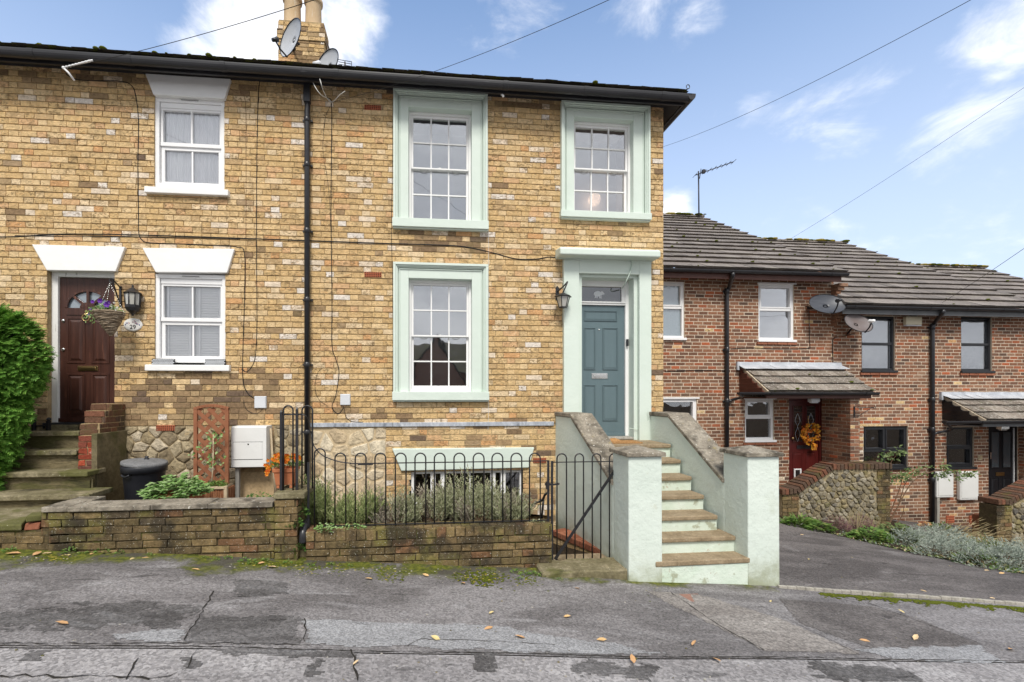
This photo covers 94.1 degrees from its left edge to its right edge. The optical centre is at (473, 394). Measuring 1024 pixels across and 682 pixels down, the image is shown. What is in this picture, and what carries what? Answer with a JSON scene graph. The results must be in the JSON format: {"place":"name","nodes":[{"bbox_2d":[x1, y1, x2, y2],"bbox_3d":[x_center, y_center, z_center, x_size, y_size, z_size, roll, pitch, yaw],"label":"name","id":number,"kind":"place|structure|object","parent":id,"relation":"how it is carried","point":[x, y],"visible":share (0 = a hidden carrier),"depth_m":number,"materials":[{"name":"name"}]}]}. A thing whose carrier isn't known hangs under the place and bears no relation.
{"place":"outdoors","nodes":[
{"label":"outdoors","id":0,"kind":"place"},
{"bbox_2d":[0,303,57,490],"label":"conifer hedge","id":1,"kind":"object","parent":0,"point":[24,377],"visible":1,"depth_m":5.42,"materials":[{"name":"green plant"}]},
{"bbox_2d":[203,483,234,497],"bbox_3d":[-3.131,1.253,5.806,0.323,0.314,0.290,0,0,-6],"label":"planter","id":2,"kind":"object","parent":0,"point":[227,491],"visible":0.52,"depth_m":5.69,"materials":[{"name":"brown"}]},
{"bbox_2d":[188,431,225,480],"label":"climbing plant","id":3,"kind":"object","parent":2,"relation":"in","point":[212,459],"visible":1,"depth_m":5.93,"materials":[{"name":"green plant"}]},
{"bbox_2d":[305,500,588,554],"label":"garden soil","id":4,"kind":"structure","parent":0,"point":[570,550],"depth_m":5.79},
{"bbox_2d":[120,456,167,499],"bbox_3d":[-4.000,1.077,5.762,0.484,0.665,0.503,0,0,-6],"label":"dustbin","id":5,"kind":"object","parent":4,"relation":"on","point":[137,474],"visible":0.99,"depth_m":5.59,"materials":[{"name":"plastic"}]},
{"bbox_2d":[299,470,361,524],"bbox_3d":[-1.640,1.149,5.306,0.873,0.649,0.625,0,0,-6],"label":"lavender bush","id":6,"kind":"object","parent":4,"relation":"on","point":[319,502],"visible":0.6,"depth_m":5.19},
{"bbox_2d":[320,481,387,523],"bbox_3d":[-1.284,1.194,5.245,0.690,0.496,0.548,0,0,18],"label":"lavender bush","id":7,"kind":"object","parent":4,"relation":"on","point":[350,517],"visible":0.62,"depth_m":5.12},
{"bbox_2d":[364,484,426,522],"bbox_3d":[-0.857,1.220,5.330,0.751,0.496,0.527,0,0,-6],"label":"lavender bush","id":8,"kind":"object","parent":4,"relation":"on","point":[400,511],"visible":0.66,"depth_m":5.25,"materials":[{"name":"green plant"}]},
{"bbox_2d":[397,472,475,521],"bbox_3d":[-0.405,1.167,5.441,0.770,0.608,0.652,0,0,23],"label":"lavender bush","id":9,"kind":"object","parent":4,"relation":"on","point":[439,506],"visible":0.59,"depth_m":5.29,"materials":[{"name":"green plant"}]},
{"bbox_2d":[437,463,516,520],"bbox_3d":[-0.011,1.119,5.427,0.877,0.681,0.597,0,0,-19],"label":"lavender bush","id":10,"kind":"object","parent":4,"relation":"on","point":[478,505],"visible":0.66,"depth_m":5.34,"materials":[{"name":"green plant"}]},
{"bbox_2d":[487,486,539,519],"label":"lavender bush","id":11,"kind":"object","parent":4,"relation":"on","point":[516,508],"visible":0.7,"depth_m":5.25,"materials":[{"name":"green plant"}]},
{"bbox_2d":[0,647,1022,662],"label":"ground","id":12,"kind":"structure","parent":0,"point":[506,655],"depth_m":4.01,"materials":[{"name":"asphalt"}]},
{"bbox_2d":[0,425,112,549],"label":"stone steps","id":13,"kind":"structure","parent":12,"relation":"on","point":[47,472],"depth_m":5.46,"materials":[{"name":"stone"}]},
{"bbox_2d":[24,521,42,529],"bbox_3d":[-4.224,1.256,4.573,0.126,0.064,0.115,0,0,-15],"label":"loose brick","id":14,"kind":"object","parent":13,"relation":"on","point":[34,525],"visible":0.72,"depth_m":4.53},
{"bbox_2d":[26,511,40,521],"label":"stone block","id":15,"kind":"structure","parent":14,"relation":"on","point":[33,516],"depth_m":4.54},
{"bbox_2d":[31,417,50,430],"bbox_3d":[-5.479,0.389,6.014,0.220,0.205,0.064,0,0,-6],"label":"boot scraper","id":16,"kind":"object","parent":13,"relation":"on","point":[34,425],"visible":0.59,"depth_m":6.01,"materials":[{"name":"black metal"}]},
{"bbox_2d":[78,403,126,499],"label":"stair wall","id":17,"kind":"structure","parent":13,"relation":"on","point":[102,442],"depth_m":5.86,"materials":[{"name":"brick"}]},
{"bbox_2d":[0,41,307,497],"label":"terraced house","id":18,"kind":"structure","parent":12,"relation":"on","point":[69,155],"depth_m":6.30,"materials":[{"name":"brick"}]},
{"bbox_2d":[62,59,92,80],"bbox_3d":[-4.835,-3.978,5.828,0.409,0.202,0.093,0,0,5],"label":"wire bracket","id":19,"kind":"object","parent":18,"relation":"attached to","point":[73,65],"visible":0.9,"depth_m":5.80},
{"bbox_2d":[66,0,313,67],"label":"overhead wire","id":20,"kind":"object","parent":19,"relation":"attached to","point":[198,35],"visible":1,"depth_m":4.79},
{"bbox_2d":[58,277,114,421],"bbox_3d":[-5.121,-0.598,6.313,0.697,1.909,0.084,0,0,-6],"label":"door","id":21,"kind":"structure","parent":18,"relation":"in","point":[87,357],"depth_m":6.30,"materials":[{"name":"red wood"}]},
{"bbox_2d":[109,278,122,306],"bbox_3d":[-4.590,-1.310,6.090,0.063,0.308,0.359,0,0,-23],"label":"basket bracket","id":22,"kind":"object","parent":18,"relation":"attached to","point":[120,292],"visible":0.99,"depth_m":6.18,"materials":[{"name":"black metal"}]},
{"bbox_2d":[83,283,125,335],"bbox_3d":[-4.589,-1.066,5.931,0.404,0.671,0.385,0,0,-6],"label":"hanging basket","id":23,"kind":"object","parent":22,"relation":"hanging from","point":[109,319],"visible":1,"depth_m":5.86,"materials":[{"name":"wicker"}]},
{"bbox_2d":[15,235,239,239],"bbox_3d":[-4.529,-2.073,6.258,2.773,0.053,0.010,0,0,-6],"label":"wall cable","id":24,"kind":"object","parent":18,"relation":"attached to","point":[123,236],"depth_m":6.24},
{"bbox_2d":[123,285,141,315],"bbox_3d":[-4.443,-1.228,6.189,0.200,0.409,0.200,0,0,-28],"label":"wall lantern","id":25,"kind":"object","parent":18,"relation":"attached to","point":[132,299],"depth_m":6.13,"materials":[{"name":"black metal"}]},
{"bbox_2d":[124,318,142,330],"bbox_3d":[-4.489,-0.924,6.255,0.236,0.175,0.026,0,0,-6],"label":"number plaque","id":26,"kind":"object","parent":18,"relation":"attached to","point":[136,325],"visible":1,"depth_m":6.25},
{"bbox_2d":[66,74,253,397],"bbox_3d":[-4.102,-2.047,6.302,2.424,4.266,0.011,0,0,-6],"label":"wall cable","id":27,"kind":"object","parent":18,"relation":"attached to","point":[175,243],"depth_m":6.27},
{"bbox_2d":[152,359,174,364],"bbox_3d":[-4.101,-0.437,6.281,0.279,0.078,0.037,0,0,-6],"label":"wicker trough","id":28,"kind":"object","parent":18,"relation":"on","point":[163,361],"visible":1,"depth_m":6.27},
{"bbox_2d":[144,97,229,196],"bbox_3d":[-3.805,-3.307,6.376,1.051,1.308,0.213,0,0,-6],"label":"window","id":29,"kind":"structure","parent":18,"relation":"in","point":[189,134],"depth_m":6.42,"materials":[{"name":"white glass"}]},
{"bbox_2d":[145,274,230,370],"bbox_3d":[-3.826,-0.975,6.674,1.057,1.429,0.810,0,0,-6],"label":"window","id":30,"kind":"structure","parent":18,"relation":"in","point":[190,309],"depth_m":6.43,"materials":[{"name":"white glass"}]},
{"bbox_2d":[193,404,229,485],"bbox_3d":[-3.329,0.727,6.032,0.423,1.213,0.044,0,0,-6],"label":"trellis","id":31,"kind":"object","parent":18,"relation":"attached to","point":[197,410],"visible":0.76,"depth_m":6.03,"materials":[{"name":"brown wood"}]},
{"bbox_2d":[205,359,225,364],"bbox_3d":[-3.452,-0.437,6.347,0.260,0.078,0.037,0,0,-6],"label":"wicker trough","id":32,"kind":"object","parent":18,"relation":"on","point":[215,361],"visible":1,"depth_m":6.33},
{"bbox_2d":[243,81,259,371],"bbox_3d":[-3.007,-2.284,6.415,0.255,3.959,0.011,0,0,-6],"label":"wall cable","id":33,"kind":"object","parent":18,"relation":"attached to","point":[256,222],"depth_m":6.42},
{"bbox_2d":[231,425,276,497],"bbox_3d":[-2.889,0.925,6.311,0.555,1.029,0.254,0,0,-6],"label":"meter box","id":34,"kind":"object","parent":18,"relation":"attached to","point":[251,445],"visible":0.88,"depth_m":6.20,"materials":[{"name":"white plastic"}]},
{"bbox_2d":[233,442,261,458],"bbox_3d":[-2.944,0.730,6.189,0.361,0.222,0.006,0,0,-6],"label":"door","id":35,"kind":"structure","parent":34,"relation":"in","point":[241,450],"depth_m":6.19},
{"bbox_2d":[254,396,266,407],"bbox_3d":[-2.882,0.101,6.418,0.155,0.162,0.042,0,0,-6],"label":"junction box","id":36,"kind":"object","parent":18,"relation":"attached to","point":[260,401],"visible":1,"depth_m":6.40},
{"bbox_2d":[41,496,274,558],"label":"garden wall","id":37,"kind":"structure","parent":12,"relation":"on","point":[239,527],"depth_m":4.64,"materials":[{"name":"brick"}]},
{"bbox_2d":[137,472,213,499],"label":"shrub","id":38,"kind":"object","parent":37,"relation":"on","point":[184,488],"visible":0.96,"depth_m":5.10,"materials":[{"name":"green plant"}]},
{"bbox_2d":[306,519,551,567],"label":"garden wall","id":39,"kind":"structure","parent":12,"relation":"on","point":[525,544],"depth_m":4.91,"materials":[{"name":"brick"}]},
{"bbox_2d":[307,434,550,527],"bbox_3d":[-0.444,0.886,5.038,2.545,0.963,0.116,0,0,-5],"label":"railing","id":40,"kind":"object","parent":39,"relation":"on","point":[547,484],"visible":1,"depth_m":4.99,"materials":[{"name":"black metal"}]},
{"bbox_2d":[277,0,695,529],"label":"terraced house","id":41,"kind":"structure","parent":12,"relation":"on","point":[542,168],"depth_m":6.76,"materials":[{"name":"brick"}]},
{"bbox_2d":[0,233,554,259],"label":"wall cable","id":42,"kind":"object","parent":41,"relation":"attached to","point":[270,239],"depth_m":6.43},
{"bbox_2d":[271,18,300,57],"bbox_3d":[-3.311,-6.396,8.629,0.527,0.672,0.756,0,0,-6],"label":"satellite dish","id":43,"kind":"object","parent":41,"relation":"attached to","point":[289,43],"visible":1,"depth_m":8.58,"materials":[{"name":"grey metal"}]},
{"bbox_2d":[313,48,338,64],"bbox_3d":[-2.212,-4.997,7.205,0.386,0.457,0.453,0,0,-6],"label":"satellite dish","id":44,"kind":"object","parent":41,"relation":"attached to","point":[329,56],"visible":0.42,"depth_m":7.18,"materials":[{"name":"white metal"}]},
{"bbox_2d":[323,105,330,224],"bbox_3d":[-2.007,-2.926,6.517,0.127,2.143,0.005,0,0,-6],"label":"wall cable","id":45,"kind":"object","parent":41,"relation":"attached to","point":[325,168],"depth_m":6.51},
{"bbox_2d":[334,0,607,101],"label":"overhead wire","id":46,"kind":"object","parent":45,"relation":"attached to","point":[482,53],"visible":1,"depth_m":4.82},
{"bbox_2d":[319,83,343,413],"bbox_3d":[-1.996,-2.015,6.474,0.410,4.562,0.194,0,0,-42],"label":"wall cable","id":47,"kind":"object","parent":41,"relation":"attached to","point":[331,250],"depth_m":6.52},
{"bbox_2d":[340,394,350,404],"bbox_3d":[-1.766,0.067,6.533,0.138,0.154,0.042,0,0,-6],"label":"junction box","id":48,"kind":"object","parent":41,"relation":"attached to","point":[345,399],"visible":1,"depth_m":6.51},
{"bbox_2d":[391,129,392,391],"bbox_3d":[-1.134,-2.017,6.607,0.029,4.173,0.008,0,0,-6],"label":"wall cable","id":49,"kind":"object","parent":41,"relation":"attached to","point":[391,236],"depth_m":6.60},
{"bbox_2d":[392,88,488,231],"bbox_3d":[-0.498,-3.266,7.016,1.340,1.928,0.850,0,0,-6],"label":"window","id":50,"kind":"structure","parent":41,"relation":"in","point":[440,138],"depth_m":6.72,"materials":[{"name":"white paint"}]},
{"bbox_2d":[392,262,488,401],"bbox_3d":[-0.494,-0.868,7.016,1.347,1.931,0.850,0,0,-6],"label":"window","id":51,"kind":"structure","parent":41,"relation":"in","point":[440,310],"depth_m":6.75,"materials":[{"name":"white paint"}]},
{"bbox_2d":[409,469,524,502],"bbox_3d":[-0.121,1.324,7.065,1.712,0.616,0.600,0,0,-6],"label":"basement window","id":52,"kind":"structure","parent":41,"relation":"in","point":[516,474],"depth_m":7.30,"materials":[{"name":"white paint"}]},
{"bbox_2d":[488,209,488,421],"bbox_3d":[0.203,-1.838,6.744,0.022,4.699,0.006,0,0,-6],"label":"wall cable","id":53,"kind":"object","parent":41,"relation":"attached to","point":[488,316],"depth_m":6.74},
{"bbox_2d":[554,281,570,308],"bbox_3d":[1.233,-1.408,6.702,0.217,0.387,0.321,0,0,-36],"label":"wall lantern","id":54,"kind":"object","parent":41,"relation":"attached to","point":[562,298],"depth_m":6.63,"materials":[{"name":"black metal"}]},
{"bbox_2d":[582,305,624,435],"bbox_3d":[1.907,-0.359,7.142,0.742,1.955,0.070,0,0,-6],"label":"door","id":55,"kind":"structure","parent":41,"relation":"in","point":[602,326],"depth_m":7.14,"materials":[{"name":"teal paint"}]},
{"bbox_2d":[559,100,651,222],"bbox_3d":[1.874,-3.368,7.259,1.354,1.683,0.850,0,0,-6],"label":"window","id":56,"kind":"structure","parent":41,"relation":"in","point":[605,148],"depth_m":6.96,"materials":[{"name":"white paint"}]},
{"bbox_2d":[663,0,969,146],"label":"overhead wire","id":57,"kind":"object","parent":41,"relation":"attached to","point":[836,70],"visible":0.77,"depth_m":7.91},
{"bbox_2d":[553,528,599,552],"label":"path wall","id":58,"kind":"structure","parent":12,"relation":"on","point":[570,543],"depth_m":5.96,"materials":[{"name":"brick"}]},
{"bbox_2d":[554,411,783,585],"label":"front steps","id":59,"kind":"structure","parent":12,"relation":"on","point":[691,501],"depth_m":5.13,"materials":[{"name":"paint"}]},
{"bbox_2d":[551,453,613,559],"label":"garden gate","id":60,"kind":"structure","parent":59,"relation":"attached to","point":[576,526],"depth_m":5.16,"materials":[{"name":"black metal"}]},
{"bbox_2d":[663,212,879,485],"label":"brick house","id":61,"kind":"structure","parent":12,"relation":"on","point":[756,393],"depth_m":10.52,"materials":[{"name":"brick"}]},
{"bbox_2d":[663,282,686,339],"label":"window","id":62,"kind":"structure","parent":61,"relation":"in","point":[673,292],"depth_m":10.45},
{"bbox_2d":[663,399,695,419],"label":"window","id":63,"kind":"structure","parent":61,"relation":"in","point":[669,405],"depth_m":10.96,"materials":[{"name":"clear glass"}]},
{"bbox_2d":[693,161,733,217],"bbox_3d":[7.729,-6.503,15.269,1.230,1.963,0.323,0,0,4],"label":"tv aerial","id":64,"kind":"object","parent":61,"relation":"attached to","point":[703,171],"visible":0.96,"depth_m":15.34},
{"bbox_2d":[744,399,776,441],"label":"window","id":65,"kind":"structure","parent":61,"relation":"in","point":[758,412],"depth_m":10.94,"materials":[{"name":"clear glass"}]},
{"bbox_2d":[757,284,796,341],"bbox_3d":[6.766,-1.831,10.659,0.914,1.305,0.165,0,0,-6],"label":"window","id":66,"kind":"structure","parent":61,"relation":"in","point":[775,304],"depth_m":10.71,"materials":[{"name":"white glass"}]},
{"bbox_2d":[790,401,817,479],"bbox_3d":[7.476,1.077,10.743,0.707,1.886,0.104,0,0,-6],"label":"door","id":67,"kind":"structure","parent":61,"relation":"in","point":[802,457],"depth_m":10.73,"materials":[{"name":"red wood"}]},
{"bbox_2d":[800,418,820,449],"bbox_3d":[7.503,0.862,10.597,0.505,0.770,0.162,0,0,-6],"label":"wreath","id":68,"kind":"object","parent":61,"relation":"attached to","point":[807,439],"visible":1,"depth_m":10.61,"materials":[{"name":"orange plant"}]},
{"bbox_2d":[806,294,845,313],"bbox_3d":[7.721,-1.993,10.466,0.742,0.501,0.579,0,0,43],"label":"satellite dish","id":69,"kind":"object","parent":61,"relation":"attached to","point":[828,303],"visible":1,"depth_m":10.49,"materials":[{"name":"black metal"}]},
{"bbox_2d":[779,461,891,528],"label":"flint wall","id":70,"kind":"structure","parent":12,"relation":"on","point":[823,491],"depth_m":9.29,"materials":[{"name":"stone"}]},
{"bbox_2d":[757,237,1023,526],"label":"brick house","id":71,"kind":"structure","parent":12,"relation":"on","point":[946,379],"depth_m":11.03,"materials":[{"name":"brick"}]},
{"bbox_2d":[844,314,875,333],"bbox_3d":[8.480,-1.571,10.475,0.527,0.481,0.678,0,0,34],"label":"satellite dish","id":72,"kind":"object","parent":71,"relation":"attached to","point":[860,323],"visible":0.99,"depth_m":10.47,"materials":[{"name":"black metal"}]},
{"bbox_2d":[860,316,897,372],"bbox_3d":[9.266,-1.153,10.916,0.905,1.290,0.165,0,0,-6],"label":"window","id":73,"kind":"structure","parent":71,"relation":"in","point":[877,346],"depth_m":10.96,"materials":[{"name":"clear glass"}]},
{"bbox_2d":[863,426,910,469],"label":"window","id":74,"kind":"structure","parent":71,"relation":"in","point":[876,438],"depth_m":10.97,"materials":[{"name":"clear glass"}]},
{"bbox_2d":[903,316,921,326],"bbox_3d":[10.087,-1.688,10.922,0.407,0.223,0.090,0,0,-6],"label":"alarm box","id":75,"kind":"object","parent":71,"relation":"attached to","point":[916,321],"visible":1,"depth_m":10.88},
{"bbox_2d":[935,471,952,524],"bbox_3d":[10.880,2.410,10.999,0.439,1.267,0.098,0,0,-6],"label":"meter box","id":76,"kind":"object","parent":71,"relation":"attached to","point":[943,488],"visible":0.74,"depth_m":10.95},
{"bbox_2d":[945,427,976,469],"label":"window","id":77,"kind":"structure","parent":71,"relation":"in","point":[959,441],"depth_m":11.17,"materials":[{"name":"clear glass"}]},
{"bbox_2d":[957,471,977,499],"bbox_3d":[11.506,2.112,11.064,0.483,0.673,0.098,0,0,-6],"label":"meter box","id":78,"kind":"object","parent":71,"relation":"attached to","point":[967,488],"visible":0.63,"depth_m":11.02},
{"bbox_2d":[960,317,995,372],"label":"window","id":79,"kind":"structure","parent":71,"relation":"in","point":[975,331],"depth_m":11.22,"materials":[{"name":"clear glass"}]},
{"bbox_2d":[989,427,1014,495],"bbox_3d":[12.503,1.736,11.273,0.693,1.946,0.075,0,0,-6],"label":"door","id":80,"kind":"structure","parent":71,"relation":"in","point":[1001,443],"depth_m":11.26,"materials":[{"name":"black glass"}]},
{"bbox_2d":[910,263,1023,308],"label":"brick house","id":81,"kind":"structure","parent":12,"relation":"on","point":[1003,282],"depth_m":15.65,"materials":[{"name":"tile"}]},
{"bbox_2d":[978,477,1023,547],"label":"boundary wall","id":82,"kind":"structure","parent":12,"relation":"on","point":[1002,509],"depth_m":9.36,"materials":[{"name":"brick"}]},
{"bbox_2d":[0,548,1023,664],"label":"pavement","id":83,"kind":"structure","parent":0,"point":[166,600],"depth_m":3.86,"materials":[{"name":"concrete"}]},
{"bbox_2d":[273,484,313,559],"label":"brick pillar","id":84,"kind":"structure","parent":83,"relation":"on","point":[288,501],"depth_m":4.73,"materials":[{"name":"brick"}]},
{"bbox_2d":[263,452,303,487],"bbox_3d":[-1.982,0.785,5.024,0.364,0.380,0.359,0,0,16],"label":"flower pot","id":85,"kind":"object","parent":84,"relation":"on","point":[287,473],"visible":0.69,"depth_m":4.94,"materials":[{"name":"ceramic"}]},
{"bbox_2d":[280,405,312,490],"bbox_3d":[-1.813,0.539,4.882,0.330,0.871,0.067,0,0,-6],"label":"railing","id":86,"kind":"object","parent":84,"relation":"on","point":[296,414],"visible":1,"depth_m":4.85,"materials":[{"name":"black metal"}]},
{"bbox_2d":[299,523,310,556],"bbox_3d":[-1.764,1.640,4.941,0.089,0.600,0.210,0,0,-6],"label":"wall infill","id":87,"kind":"object","parent":83,"relation":"on","point":[303,554],"depth_m":4.84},
{"bbox_2d":[299,518,310,543],"bbox_3d":[-1.725,1.389,4.846,0.070,0.199,0.234,0,0,-6],"label":"drain spout","id":88,"kind":"object","parent":87,"relation":"attached to","point":[302,533],"visible":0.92,"depth_m":4.76,"materials":[{"name":"black plastic"}]},
{"bbox_2d":[5,556,1019,679],"bbox_3d":[0.827,1.827,4.008,9.951,0.722,1.947,0,0,-7],"label":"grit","id":89,"kind":"object","parent":83,"relation":"on","point":[407,619],"visible":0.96,"depth_m":4.26,"materials":[{"name":"gravel"}]},
{"bbox_2d":[31,553,1023,612],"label":"moss","id":90,"kind":"object","parent":83,"relation":"on","point":[484,578],"visible":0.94,"depth_m":4.69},
{"bbox_2d":[553,553,605,560],"bbox_3d":[1.213,1.931,5.276,0.782,0.217,0.350,0,0,-6],"label":"gate step","id":91,"kind":"object","parent":83,"relation":"on","point":[561,557],"visible":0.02,"depth_m":5.35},
{"bbox_2d":[536,557,626,579],"bbox_3d":[1.171,1.907,4.992,1.024,0.266,0.401,0,0,-6],"label":"threshold stone","id":92,"kind":"object","parent":83,"relation":"on","point":[608,568],"visible":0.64,"depth_m":4.87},
{"bbox_2d":[777,585,1023,605],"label":"kerb","id":93,"kind":"structure","parent":83,"relation":"on","point":[887,594],"depth_m":4.93,"materials":[{"name":"concrete"}]},
{"bbox_2d":[0,648,1023,681],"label":"road","id":94,"kind":"structure","parent":0,"point":[216,665],"depth_m":3.00,"materials":[{"name":"asphalt"}]},
{"bbox_2d":[0,642,922,681],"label":"road cracks","id":95,"kind":"object","parent":94,"relation":"on","point":[591,665],"visible":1,"depth_m":3.16,"materials":[{"name":"asphalt"}]},
{"bbox_2d":[0,0,1023,278],"label":"sky","id":96,"kind":"structure","parent":0,"point":[802,156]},
{"bbox_2d":[779,517,1023,601],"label":"driveway","id":97,"kind":"structure","parent":0,"point":[815,558],"depth_m":5.83,"materials":[{"name":"asphalt"}]},
{"bbox_2d":[779,512,821,526],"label":"green plant","id":98,"kind":"object","parent":97,"relation":"on","point":[800,520],"visible":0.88,"depth_m":8.58,"materials":[{"name":"green plant"}]},
{"bbox_2d":[779,515,1023,572],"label":"bed soil","id":99,"kind":"structure","parent":0,"point":[883,543],"depth_m":8.06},
{"bbox_2d":[802,522,837,531],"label":"green plant","id":100,"kind":"object","parent":99,"relation":"on","point":[818,524],"visible":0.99,"depth_m":8.37,"materials":[{"name":"green plant"}]},
{"bbox_2d":[818,516,854,532],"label":"heather plant","id":101,"kind":"object","parent":99,"relation":"on","point":[844,527],"visible":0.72,"depth_m":8.40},
{"bbox_2d":[847,508,880,528],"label":"dry grass","id":102,"kind":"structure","parent":99,"relation":"on","point":[857,517],"depth_m":8.88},
{"bbox_2d":[845,525,899,542],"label":"green plant","id":103,"kind":"object","parent":99,"relation":"on","point":[855,533],"visible":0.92,"depth_m":8.04,"materials":[{"name":"green plant"}]},
{"bbox_2d":[871,522,923,544],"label":"green plant","id":104,"kind":"object","parent":99,"relation":"on","point":[885,528],"visible":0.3,"depth_m":8.33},
{"bbox_2d":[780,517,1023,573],"bbox_3d":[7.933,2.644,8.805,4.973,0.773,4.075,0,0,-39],"label":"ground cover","id":105,"kind":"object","parent":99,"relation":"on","point":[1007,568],"visible":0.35,"depth_m":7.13,"materials":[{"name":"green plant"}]},
{"bbox_2d":[883,523,957,551],"bbox_3d":[7.429,2.332,7.921,1.392,0.420,0.793,0,0,-6],"label":"silver shrub","id":106,"kind":"object","parent":99,"relation":"on","point":[916,533],"visible":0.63,"depth_m":7.87,"materials":[{"name":"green plant"}]},
{"bbox_2d":[876,445,982,524],"bbox_3d":[9.456,1.879,9.827,2.776,1.734,0.333,0,0,-6],"label":"straggling shrub","id":107,"kind":"object","parent":99,"relation":"on","point":[944,474],"visible":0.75,"depth_m":9.81,"materials":[{"name":"green plant"}]},
{"bbox_2d":[918,521,975,547],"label":"silver shrub","id":108,"kind":"object","parent":99,"relation":"on","point":[947,531],"visible":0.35,"depth_m":8.65,"materials":[{"name":"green plant"}]},
{"bbox_2d":[909,532,992,561],"bbox_3d":[7.166,2.241,7.140,1.586,0.398,0.879,0,0,-6],"label":"silver shrub","id":109,"kind":"object","parent":99,"relation":"on","point":[952,545],"visible":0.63,"depth_m":7.12,"materials":[{"name":"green plant"}]},
{"bbox_2d":[950,547,1003,565],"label":"green plant","id":110,"kind":"object","parent":99,"relation":"on","point":[987,557],"visible":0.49,"depth_m":6.74,"materials":[{"name":"green plant"}]},
{"bbox_2d":[940,518,1023,550],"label":"dry grass","id":111,"kind":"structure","parent":99,"relation":"on","point":[976,533],"depth_m":9.03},
{"bbox_2d":[947,534,1023,572],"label":"silver shrub","id":112,"kind":"object","parent":99,"relation":"on","point":[1009,551],"visible":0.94,"depth_m":6.57,"materials":[{"name":"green plant"}]},
{"bbox_2d":[990,537,1023,566],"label":"silver shrub","id":113,"kind":"object","parent":99,"relation":"on","point":[1013,557],"visible":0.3,"depth_m":6.79,"materials":[{"name":"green plant"}]},
{"bbox_2d":[937,523,971,531],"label":"path","id":114,"kind":"structure","parent":0,"point":[960,527],"depth_m":10.81,"materials":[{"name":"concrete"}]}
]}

